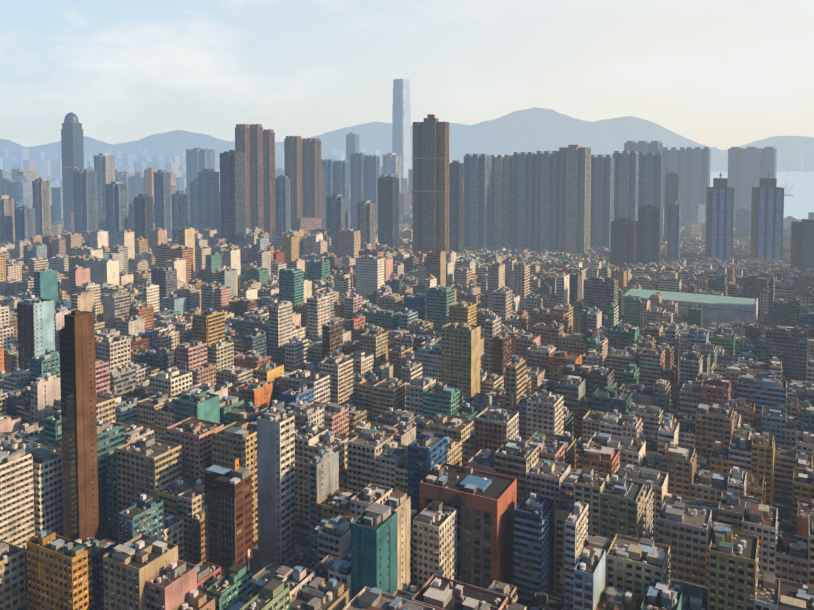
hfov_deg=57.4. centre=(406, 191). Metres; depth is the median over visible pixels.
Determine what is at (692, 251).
city
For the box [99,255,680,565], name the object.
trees
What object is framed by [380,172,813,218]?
sea
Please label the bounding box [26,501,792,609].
streets
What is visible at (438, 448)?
city
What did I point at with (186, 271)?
city buildings
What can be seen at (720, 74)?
sky
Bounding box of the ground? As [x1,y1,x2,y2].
[26,172,801,607]
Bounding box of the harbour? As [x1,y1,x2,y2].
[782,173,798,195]
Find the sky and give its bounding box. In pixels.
[0,0,813,149]
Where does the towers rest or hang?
on the ground
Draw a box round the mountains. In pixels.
[0,107,813,171]
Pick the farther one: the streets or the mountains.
the mountains
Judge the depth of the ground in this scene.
410.41 m
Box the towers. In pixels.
[0,79,813,270]
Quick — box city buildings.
[0,227,813,328]
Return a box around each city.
[0,266,813,609]
[51,225,813,273]

